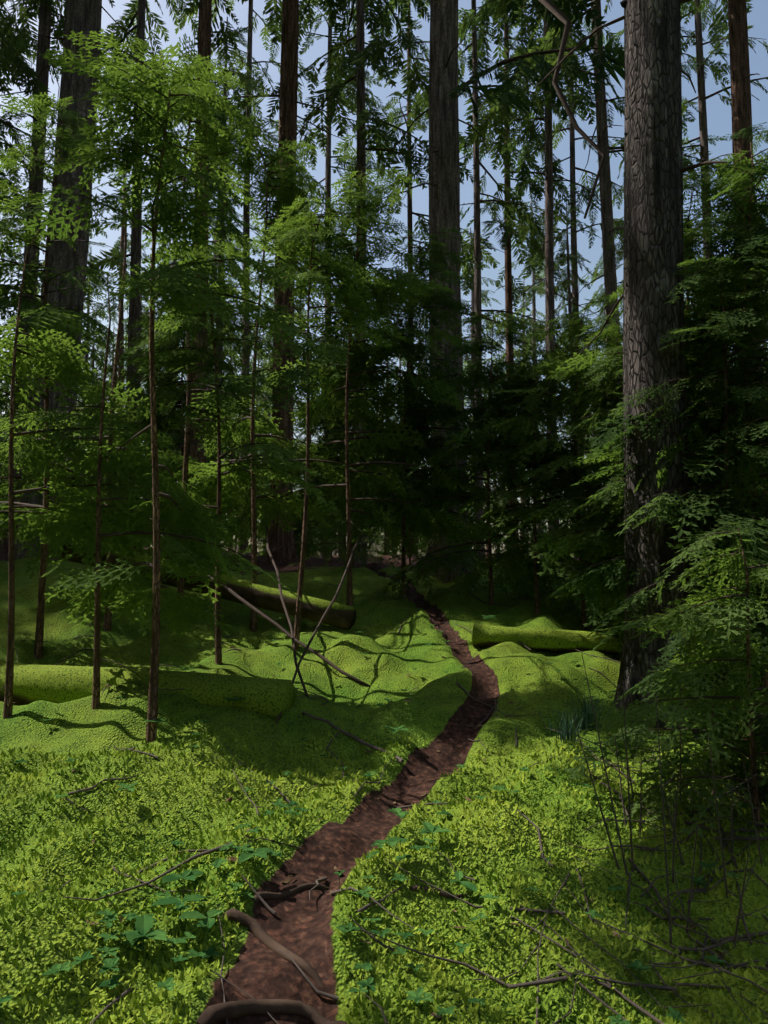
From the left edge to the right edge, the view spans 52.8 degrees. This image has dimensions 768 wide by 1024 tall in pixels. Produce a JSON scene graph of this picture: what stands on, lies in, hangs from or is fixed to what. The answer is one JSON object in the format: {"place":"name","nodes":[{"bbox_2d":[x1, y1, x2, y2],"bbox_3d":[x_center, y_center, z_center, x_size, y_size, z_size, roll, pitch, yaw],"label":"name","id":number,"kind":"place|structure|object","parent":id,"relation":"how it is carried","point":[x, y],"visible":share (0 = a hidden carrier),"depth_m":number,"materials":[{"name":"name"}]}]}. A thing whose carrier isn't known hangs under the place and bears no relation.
{"place":"outdoors","nodes":[
{"label":"outdoors","id":0,"kind":"place"},
{"bbox_2d":[0,541,767,1023],"bbox_3d":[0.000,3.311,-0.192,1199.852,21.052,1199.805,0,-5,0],"label":"terrain","id":1,"kind":"structure","parent":0,"point":[442,713],"depth_m":4.55,"materials":[{"name":"green plant"}]},
{"bbox_2d":[0,41,35,152],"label":"grove tree","id":2,"kind":"object","parent":1,"relation":"on","point":[5,120],"visible":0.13,"depth_m":26.34,"materials":[{"name":"green plant"}]},
{"bbox_2d":[0,46,49,206],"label":"grove tree","id":3,"kind":"object","parent":1,"relation":"on","point":[2,173],"visible":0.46,"depth_m":18.56,"materials":[{"name":"green plant"}]},
{"bbox_2d":[0,0,62,316],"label":"grove tree","id":4,"kind":"object","parent":1,"relation":"on","point":[24,70],"visible":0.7,"depth_m":16.57,"materials":[{"name":"green plant"}]},
{"bbox_2d":[0,0,62,273],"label":"grove tree","id":5,"kind":"object","parent":1,"relation":"on","point":[29,57],"visible":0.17,"depth_m":23.60,"materials":[{"name":"green plant"}]},
{"bbox_2d":[0,393,81,506],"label":"sapling tree","id":6,"kind":"object","parent":1,"relation":"on","point":[7,475],"depth_m":29.34,"materials":[{"name":"green plant"}]},
{"bbox_2d":[0,187,88,507],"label":"forest tree","id":7,"kind":"object","parent":1,"relation":"on","point":[20,255],"visible":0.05,"depth_m":37.83,"materials":[{"name":"green plant"}]},
{"bbox_2d":[9,146,114,455],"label":"forest tree","id":8,"kind":"object","parent":1,"relation":"on","point":[97,308],"visible":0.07,"depth_m":26.97,"materials":[{"name":"green plant"}]},
{"bbox_2d":[0,92,146,659],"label":"sapling","id":9,"kind":"object","parent":1,"relation":"on","point":[41,319],"visible":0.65,"depth_m":7.87,"materials":[{"name":"green plant"}]},
{"bbox_2d":[2,0,168,561],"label":"tree","id":10,"kind":"object","parent":1,"relation":"on","point":[84,16],"visible":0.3,"depth_m":14.32,"materials":[{"name":"brown plant"}]},
{"bbox_2d":[0,0,191,554],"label":"tree","id":11,"kind":"object","parent":1,"relation":"on","point":[45,18],"visible":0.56,"depth_m":17.95,"materials":[{"name":"plant"}]},
{"bbox_2d":[0,210,192,718],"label":"sapling","id":12,"kind":"object","parent":1,"relation":"on","point":[59,360],"visible":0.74,"depth_m":6.26,"materials":[{"name":"green plant"}]},
{"bbox_2d":[74,261,122,476],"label":"forest tree","id":13,"kind":"object","parent":1,"relation":"on","point":[93,315],"visible":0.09,"depth_m":45.17,"materials":[{"name":"green plant"}]},
{"bbox_2d":[0,127,204,630],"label":"sapling","id":14,"kind":"object","parent":1,"relation":"on","point":[108,613],"visible":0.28,"depth_m":9.18,"materials":[{"name":"green plant"}]},
{"bbox_2d":[75,328,149,497],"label":"understory tree","id":15,"kind":"object","parent":1,"relation":"on","point":[101,361],"visible":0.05,"depth_m":39.81,"materials":[{"name":"green plant"}]},
{"bbox_2d":[88,166,149,437],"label":"forest tree","id":16,"kind":"object","parent":1,"relation":"on","point":[118,245],"visible":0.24,"depth_m":70.57,"materials":[{"name":"green plant"}]},
{"bbox_2d":[108,271,165,526],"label":"understory tree","id":17,"kind":"object","parent":1,"relation":"on","point":[126,341],"visible":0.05,"depth_m":37.69,"materials":[{"name":"green plant"}]},
{"bbox_2d":[0,661,295,718],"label":"mossy log","id":18,"kind":"object","parent":1,"relation":"on","point":[63,684],"visible":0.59,"depth_m":6.19,"materials":[{"name":"green plant"}]},
{"bbox_2d":[123,300,179,520],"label":"understory tree","id":19,"kind":"object","parent":1,"relation":"on","point":[156,373],"visible":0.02,"depth_m":41.70,"materials":[{"name":"green plant"}]},
{"bbox_2d":[0,274,303,708],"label":"sapling","id":20,"kind":"object","parent":1,"relation":"on","point":[91,519],"visible":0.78,"depth_m":6.13,"materials":[{"name":"green plant"}]},
{"bbox_2d":[117,129,193,541],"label":"forest tree","id":21,"kind":"object","parent":1,"relation":"on","point":[143,246],"visible":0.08,"depth_m":66.93,"materials":[{"name":"green plant"}]},
{"bbox_2d":[84,0,234,507],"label":"tree","id":22,"kind":"object","parent":1,"relation":"on","point":[140,26],"visible":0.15,"depth_m":23.48,"materials":[{"name":"green plant"}]},
{"bbox_2d":[7,28,330,742],"bbox_3d":[-1.713,-0.812,5.611,1.950,5.272,2.968,3,-6,-28],"label":"sapling","id":23,"kind":"object","parent":1,"relation":"on","point":[149,85],"visible":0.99,"depth_m":5.41,"materials":[{"name":"green plant"}]},
{"bbox_2d":[123,283,231,550],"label":"understory tree","id":24,"kind":"object","parent":1,"relation":"on","point":[134,397],"visible":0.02,"depth_m":20.80,"materials":[{"name":"green plant"}]},
{"bbox_2d":[87,257,271,515],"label":"sapling tree","id":25,"kind":"object","parent":1,"relation":"on","point":[178,437],"visible":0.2,"depth_m":16.73,"materials":[{"name":"green plant"}]},
{"bbox_2d":[41,232,338,664],"bbox_3d":[-1.609,-0.577,7.131,2.419,4.476,1.741,0,-5,0],"label":"sapling","id":26,"kind":"object","parent":1,"relation":"on","point":[190,357],"visible":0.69,"depth_m":7.27,"materials":[{"name":"green plant"}]},
{"bbox_2d":[52,538,355,628],"bbox_3d":[-2.308,0.791,9.422,4.195,1.179,0.354,-2,-5,20],"label":"fallen log","id":27,"kind":"object","parent":1,"relation":"on","point":[262,596],"visible":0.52,"depth_m":8.97,"materials":[{"name":"green plant"}]},
{"bbox_2d":[149,17,274,547],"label":"understory tree","id":28,"kind":"object","parent":1,"relation":"on","point":[230,209],"visible":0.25,"depth_m":23.11,"materials":[{"name":"green plant"}]},
{"bbox_2d":[136,52,292,625],"bbox_3d":[-2.097,-1.998,9.881,2.030,7.253,2.555,0,-5,0],"label":"sapling","id":29,"kind":"object","parent":1,"relation":"on","point":[203,139],"visible":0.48,"depth_m":9.69,"materials":[{"name":"green plant"}]},
{"bbox_2d":[179,123,267,424],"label":"forest tree","id":30,"kind":"object","parent":1,"relation":"on","point":[216,256],"visible":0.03,"depth_m":66.41,"materials":[{"name":"green plant"}]},
{"bbox_2d":[150,0,318,555],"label":"tree","id":31,"kind":"object","parent":1,"relation":"on","point":[249,81],"visible":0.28,"depth_m":25.93,"materials":[{"name":"green plant"}]},
{"bbox_2d":[128,0,347,566],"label":"tree","id":32,"kind":"object","parent":1,"relation":"on","point":[205,34],"visible":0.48,"depth_m":14.24,"materials":[{"name":"brown plant"}]},
{"bbox_2d":[222,515,262,552],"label":"sapling tree","id":33,"kind":"object","parent":1,"relation":"on","point":[231,544],"visible":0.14,"depth_m":27.43,"materials":[{"name":"green plant"}]},
{"bbox_2d":[221,433,269,538],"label":"sapling tree","id":34,"kind":"object","parent":1,"relation":"on","point":[263,531],"visible":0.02,"depth_m":38.30,"materials":[{"name":"green plant"}]},
{"bbox_2d":[222,370,269,550],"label":"understory tree","id":35,"kind":"object","parent":1,"relation":"on","point":[231,453],"visible":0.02,"depth_m":34.49,"materials":[{"name":"green plant"}]},
{"bbox_2d":[235,399,271,548],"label":"forest tree","id":36,"kind":"object","parent":1,"relation":"on","point":[263,453],"visible":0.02,"depth_m":45.10,"materials":[{"name":"green plant"}]},
{"bbox_2d":[163,0,344,564],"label":"tree","id":37,"kind":"object","parent":1,"relation":"on","point":[286,13],"visible":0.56,"depth_m":15.61,"materials":[{"name":"brown plant"}]},
{"bbox_2d":[245,532,266,555],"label":"sapling tree","id":38,"kind":"object","parent":1,"relation":"on","point":[263,552],"visible":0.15,"depth_m":22.91,"materials":[{"name":"green plant"}]},
{"bbox_2d":[249,322,271,541],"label":"understory tree","id":39,"kind":"object","parent":1,"relation":"on","point":[259,358],"visible":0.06,"depth_m":58.76,"materials":[{"name":"green plant"}]},
{"bbox_2d":[257,459,270,535],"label":"sapling tree","id":40,"kind":"object","parent":1,"relation":"on","point":[267,484],"visible":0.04,"depth_m":41.78,"materials":[{"name":"green plant"}]},
{"bbox_2d":[196,999,347,1023],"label":"root","id":41,"kind":"object","parent":1,"relation":"on","point":[217,1013],"visible":0.99,"depth_m":2.66,"materials":[{"name":"brown wood"}]},
{"bbox_2d":[223,908,322,986],"bbox_3d":[-0.420,1.692,3.023,0.524,0.187,0.095,-3,-6,33],"label":"root","id":42,"kind":"object","parent":1,"relation":"on","point":[257,930],"visible":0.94,"depth_m":3.04,"materials":[{"name":"brown wood"}]},
{"bbox_2d":[257,329,298,471],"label":"understory tree","id":43,"kind":"object","parent":1,"relation":"on","point":[268,384],"visible":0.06,"depth_m":50.30,"materials":[{"name":"green plant"}]},
{"bbox_2d":[193,562,369,686],"bbox_3d":[-1.179,1.082,7.951,2.872,1.229,0.113,-4,-7,42],"label":"fallen branch","id":44,"kind":"object","parent":1,"relation":"on","point":[252,607],"visible":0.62,"depth_m":7.74,"materials":[{"name":"grey"}]},
{"bbox_2d":[256,486,308,696],"bbox_3d":[-1.248,0.537,8.698,0.096,2.464,5.064,1,-5,-14],"label":"fallen branch","id":45,"kind":"object","parent":1,"relation":"on","point":[285,610],"visible":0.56,"depth_m":7.62,"materials":[{"name":"grey"}]},
{"bbox_2d":[243,484,321,555],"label":"sapling tree","id":46,"kind":"object","parent":1,"relation":"on","point":[268,526],"visible":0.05,"depth_m":23.95,"materials":[{"name":"green plant"}]},
{"bbox_2d":[250,218,315,457],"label":"forest tree","id":47,"kind":"object","parent":1,"relation":"on","point":[266,301],"visible":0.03,"depth_m":76.39,"materials":[{"name":"green plant"}]},
{"bbox_2d":[161,117,410,631],"bbox_3d":[-1.525,-1.436,10.177,3.160,6.305,2.736,-4,-7,41],"label":"sapling","id":48,"kind":"object","parent":1,"relation":"on","point":[281,192],"visible":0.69,"depth_m":9.59,"materials":[{"name":"green plant"}]},
{"bbox_2d":[238,120,337,480],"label":"understory tree","id":49,"kind":"object","parent":1,"relation":"on","point":[299,307],"visible":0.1,"depth_m":28.25,"materials":[{"name":"green plant"}]},
{"bbox_2d":[253,883,329,902],"bbox_3d":[-0.404,1.681,3.410,0.045,0.126,0.461,-4,-7,41],"label":"root","id":50,"kind":"object","parent":1,"relation":"on","point":[266,895],"visible":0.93,"depth_m":3.38,"materials":[{"name":"brown wood"}]},
{"bbox_2d":[257,451,338,558],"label":"sapling tree","id":51,"kind":"object","parent":1,"relation":"on","point":[299,527],"visible":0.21,"depth_m":18.79,"materials":[{"name":"green plant"}]},
{"bbox_2d":[200,195,406,649],"bbox_3d":[-0.760,-0.825,7.753,1.527,4.864,2.174,-3,-6,32],"label":"sapling","id":52,"kind":"object","parent":1,"relation":"on","point":[339,269],"visible":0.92,"depth_m":7.92,"materials":[{"name":"green plant"}]},
{"bbox_2d":[276,535,361,723],"bbox_3d":[-0.534,0.912,7.545,0.065,1.590,3.758,-1,-5,8],"label":"fallen branch","id":53,"kind":"object","parent":1,"relation":"on","point":[322,618],"visible":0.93,"depth_m":7.28,"materials":[{"name":"grey"}]},
{"bbox_2d":[300,462,346,558],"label":"sapling tree","id":54,"kind":"object","parent":1,"relation":"on","point":[334,518],"visible":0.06,"depth_m":26.01,"materials":[{"name":"green plant"}]},
{"bbox_2d":[259,0,395,558],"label":"tree","id":55,"kind":"object","parent":1,"relation":"on","point":[328,156],"visible":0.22,"depth_m":30.38,"materials":[{"name":"green plant"}]},
{"bbox_2d":[302,711,403,762],"bbox_3d":[-0.241,1.588,5.498,0.965,0.239,0.065,-4,-7,41],"label":"branch","id":56,"kind":"object","parent":1,"relation":"on","point":[371,746],"visible":0.98,"depth_m":5.48,"materials":[{"name":"brown wood"}]},
{"bbox_2d":[299,466,409,567],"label":"sapling tree","id":57,"kind":"object","parent":1,"relation":"on","point":[339,525],"visible":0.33,"depth_m":12.92,"materials":[{"name":"green plant"}]},
{"bbox_2d":[212,160,508,605],"bbox_3d":[-0.182,-1.351,9.938,3.108,5.753,3.303,5,-7,-45],"label":"conifer tree","id":58,"kind":"object","parent":1,"relation":"on","point":[389,299],"visible":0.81,"depth_m":9.64,"materials":[{"name":"green plant"}]},
{"bbox_2d":[293,305,427,558],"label":"sapling tree","id":59,"kind":"object","parent":1,"relation":"on","point":[337,429],"visible":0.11,"depth_m":20.05,"materials":[{"name":"green plant"}]},
{"bbox_2d":[262,0,474,564],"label":"tree","id":60,"kind":"object","parent":1,"relation":"on","point":[361,13],"visible":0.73,"depth_m":19.45,"materials":[{"name":"dark foliage"},{"name":"red bark"},{"name":"twig"}]},
{"bbox_2d":[0,609,760,1023],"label":"ground plants","id":61,"kind":"object","parent":1,"relation":"on","point":[144,923],"visible":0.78,"depth_m":3.14,"materials":[{"name":"green plant"}]},
{"bbox_2d":[0,719,767,1023],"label":"moss shoots","id":62,"kind":"object","parent":1,"relation":"on","point":[448,982],"visible":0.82,"depth_m":3.51,"materials":[{"name":"green plant"}]},
{"bbox_2d":[0,578,767,1023],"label":"ground twigs","id":63,"kind":"object","parent":1,"relation":"on","point":[746,936],"visible":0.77,"depth_m":3.38,"materials":[{"name":"brown wood"}]},
{"bbox_2d":[371,312,404,554],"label":"forest tree","id":64,"kind":"object","parent":1,"relation":"on","point":[388,361],"visible":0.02,"depth_m":42.93,"materials":[{"name":"green plant"}]},
{"bbox_2d":[366,446,420,553],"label":"sapling tree","id":65,"kind":"object","parent":1,"relation":"on","point":[399,526],"visible":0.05,"depth_m":26.40,"materials":[{"name":"green plant"}]},
{"bbox_2d":[275,226,517,599],"bbox_3d":[0.226,-1.208,10.612,3.571,5.252,3.089,0,-5,0],"label":"conifer tree","id":66,"kind":"object","parent":1,"relation":"on","point":[425,265],"visible":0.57,"depth_m":10.48,"materials":[{"name":"green plant"}]},
{"bbox_2d":[374,354,427,535],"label":"forest tree","id":67,"kind":"object","parent":1,"relation":"on","point":[404,364],"visible":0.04,"depth_m":33.49,"materials":[{"name":"green plant"}]},
{"bbox_2d":[332,0,496,554],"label":"tree","id":68,"kind":"object","parent":1,"relation":"on","point":[345,149],"visible":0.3,"depth_m":28.32,"materials":[{"name":"green plant"}]},
{"bbox_2d":[366,401,475,563],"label":"sapling tree","id":69,"kind":"object","parent":1,"relation":"on","point":[413,475],"visible":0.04,"depth_m":20.41,"materials":[{"name":"green plant"}]},
{"bbox_2d":[410,885,467,898],"bbox_3d":[0.257,1.750,3.565,0.295,0.087,0.031,2,-5,-17],"label":"twig","id":70,"kind":"object","parent":1,"relation":"on","point":[415,888],"visible":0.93,"depth_m":3.55,"materials":[{"name":"brown wood"}]},
{"bbox_2d":[401,315,517,520],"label":"understory tree","id":71,"kind":"object","parent":1,"relation":"on","point":[469,363],"visible":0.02,"depth_m":24.93,"materials":[{"name":"green plant"}]},
{"bbox_2d":[367,309,577,605],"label":"sapling","id":72,"kind":"object","parent":1,"relation":"on","point":[485,440],"visible":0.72,"depth_m":9.44,"materials":[{"name":"green plant"}]},
{"bbox_2d":[381,0,583,561],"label":"tree","id":73,"kind":"object","parent":1,"relation":"on","point":[510,209],"visible":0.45,"depth_m":22.23,"materials":[{"name":"green plant"}]},
{"bbox_2d":[460,227,505,473],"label":"forest tree","id":74,"kind":"object","parent":1,"relation":"on","point":[488,323],"visible":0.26,"depth_m":88.20,"materials":[{"name":"green plant"}]},
{"bbox_2d":[467,322,540,557],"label":"understory tree","id":75,"kind":"object","parent":1,"relation":"on","point":[504,354],"visible":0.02,"depth_m":28.65,"materials":[{"name":"green plant"}]},
{"bbox_2d":[386,0,624,582],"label":"tree","id":76,"kind":"object","parent":1,"relation":"on","point":[445,89],"visible":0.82,"depth_m":12.48,"materials":[{"name":"brown plant"}]},
{"bbox_2d":[422,0,600,547],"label":"tree","id":77,"kind":"object","parent":1,"relation":"on","point":[537,189],"visible":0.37,"depth_m":25.15,"materials":[{"name":"green plant"}]},
{"bbox_2d":[500,282,546,548],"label":"forest tree","id":78,"kind":"object","parent":1,"relation":"on","point":[524,304],"visible":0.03,"depth_m":95.39,"materials":[{"name":"green plant"}]},
{"bbox_2d":[494,521,557,573],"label":"sapling tree","id":79,"kind":"object","parent":1,"relation":"on","point":[532,537],"visible":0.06,"depth_m":12.98,"materials":[{"name":"green plant"}]},
{"bbox_2d":[482,198,571,559],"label":"forest tree","id":80,"kind":"object","parent":1,"relation":"on","point":[539,287],"visible":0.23,"depth_m":55.04,"materials":[{"name":"green plant"}]},
{"bbox_2d":[444,340,624,613],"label":"sapling","id":81,"kind":"object","parent":1,"relation":"on","point":[514,427],"visible":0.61,"depth_m":9.12,"materials":[{"name":"green plant"}]},
{"bbox_2d":[458,0,624,547],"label":"tree","id":82,"kind":"object","parent":1,"relation":"on","point":[489,10],"visible":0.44,"depth_m":21.14,"materials":[{"name":"green plant"}]},
{"bbox_2d":[472,623,621,654],"bbox_3d":[1.632,1.291,7.825,1.474,0.314,0.271,-1,-5,6],"label":"log","id":83,"kind":"object","parent":1,"relation":"on","point":[485,636],"visible":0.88,"depth_m":7.75,"materials":[{"name":"green plant"}]},
{"bbox_2d":[481,3,623,559],"bbox_3d":[6.615,-11.166,27.287,6.331,27.502,4.606,-1,-5,12],"label":"tree","id":84,"kind":"object","parent":1,"relation":"on","point":[555,131],"visible":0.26,"depth_m":27.31,"materials":[{"name":"green plant"}]},
{"bbox_2d":[480,293,625,630],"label":"sapling","id":85,"kind":"object","parent":1,"relation":"on","point":[540,445],"visible":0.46,"depth_m":8.76,"materials":[{"name":"green plant"}]},
{"bbox_2d":[547,710,584,741],"bbox_3d":[1.251,1.491,5.489,0.391,0.228,0.442,4,-6,-37],"label":"grass tuft","id":86,"kind":"object","parent":1,"relation":"on","point":[565,734],"depth_m":5.44,"materials":[{"name":"green plant"}]},
{"bbox_2d":[532,201,608,556],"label":"understory tree","id":87,"kind":"object","parent":1,"relation":"on","point":[567,282],"visible":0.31,"depth_m":22.55,"materials":[{"name":"green plant"}]},
{"bbox_2d":[549,688,616,730],"bbox_3d":[1.561,1.493,5.941,0.616,0.337,0.521,-2,-5,24],"label":"grass tuft","id":88,"kind":"object","parent":1,"relation":"on","point":[587,717],"depth_m":5.90,"materials":[{"name":"green plant"}]},
{"bbox_2d":[563,234,622,511],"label":"understory tree","id":89,"kind":"object","parent":1,"relation":"on","point":[596,275],"visible":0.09,"depth_m":42.12,"materials":[{"name":"green plant"}]},
{"bbox_2d":[466,0,728,565],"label":"tree","id":90,"kind":"object","parent":1,"relation":"on","point":[609,230],"visible":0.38,"depth_m":17.17,"materials":[{"name":"plant"}]},
{"bbox_2d":[524,321,721,616],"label":"sapling","id":91,"kind":"object","parent":1,"relation":"on","point":[567,599],"visible":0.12,"depth_m":8.32,"materials":[{"name":"green plant"}]},
{"bbox_2d":[520,0,726,737],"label":"tree","id":92,"kind":"object","parent":1,"relation":"on","point":[654,169],"visible":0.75,"depth_m":6.72,"materials":[{"name":"brown plant"}]},
{"bbox_2d":[565,242,696,513],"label":"understory tree","id":93,"kind":"object","parent":1,"relation":"on","point":[620,252],"visible":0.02,"depth_m":25.02,"materials":[{"name":"green plant"}]},
{"bbox_2d":[497,164,767,626],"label":"conifer tree","id":94,"kind":"object","parent":1,"relation":"on","point":[694,234],"visible":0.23,"depth_m":7.79,"materials":[{"name":"green plant"}]},
{"bbox_2d":[548,122,767,686],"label":"conifer tree","id":95,"kind":"object","parent":1,"relation":"on","point":[752,215],"visible":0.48,"depth_m":6.85,"materials":[{"name":"green plant"}]},
{"bbox_2d":[556,652,767,945],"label":"dead plant stems","id":96,"kind":"object","parent":1,"relation":"on","point":[673,823],"visible":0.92,"depth_m":3.80,"materials":[{"name":"brown wood"}]},
{"bbox_2d":[596,7,729,261],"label":"tree","id":97,"kind":"object","parent":1,"relation":"on","point":[693,62],"visible":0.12,"depth_m":31.00,"materials":[{"name":"green plant"}]},
{"bbox_2d":[563,228,767,717],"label":"conifer tree","id":98,"kind":"object","parent":1,"relation":"on","point":[753,526],"visible":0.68,"depth_m":6.49,"materials":[{"name":"green plant"}]},
{"bbox_2d":[564,616,767,804],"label":"sapling","id":99,"kind":"object","parent":1,"relation":"on","point":[664,687],"visible":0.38,"depth_m":4.66,"materials":[{"name":"green plant"}]},
{"bbox_2d":[572,529,767,837],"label":"sapling","id":100,"kind":"object","parent":1,"relation":"on","point":[721,610],"visible":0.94,"depth_m":4.31,"materials":[{"name":"green plant"}]},
{"bbox_2d":[612,0,767,401],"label":"tree","id":101,"kind":"object","parent":1,"relation":"on","point":[701,97],"visible":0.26,"depth_m":23.04,"materials":[{"name":"green plant"}]},
{"bbox_2d":[680,0,767,500],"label":"tree","id":102,"kind":"object","parent":1,"relation":"on","point":[735,16],"visible":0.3,"depth_m":15.76,"materials":[{"name":"plant"}]},
{"bbox_2d":[0,0,767,557],"label":"sky","id":103,"kind":"structure","parent":0,"point":[719,115],"materials":[{"name":"blue"}]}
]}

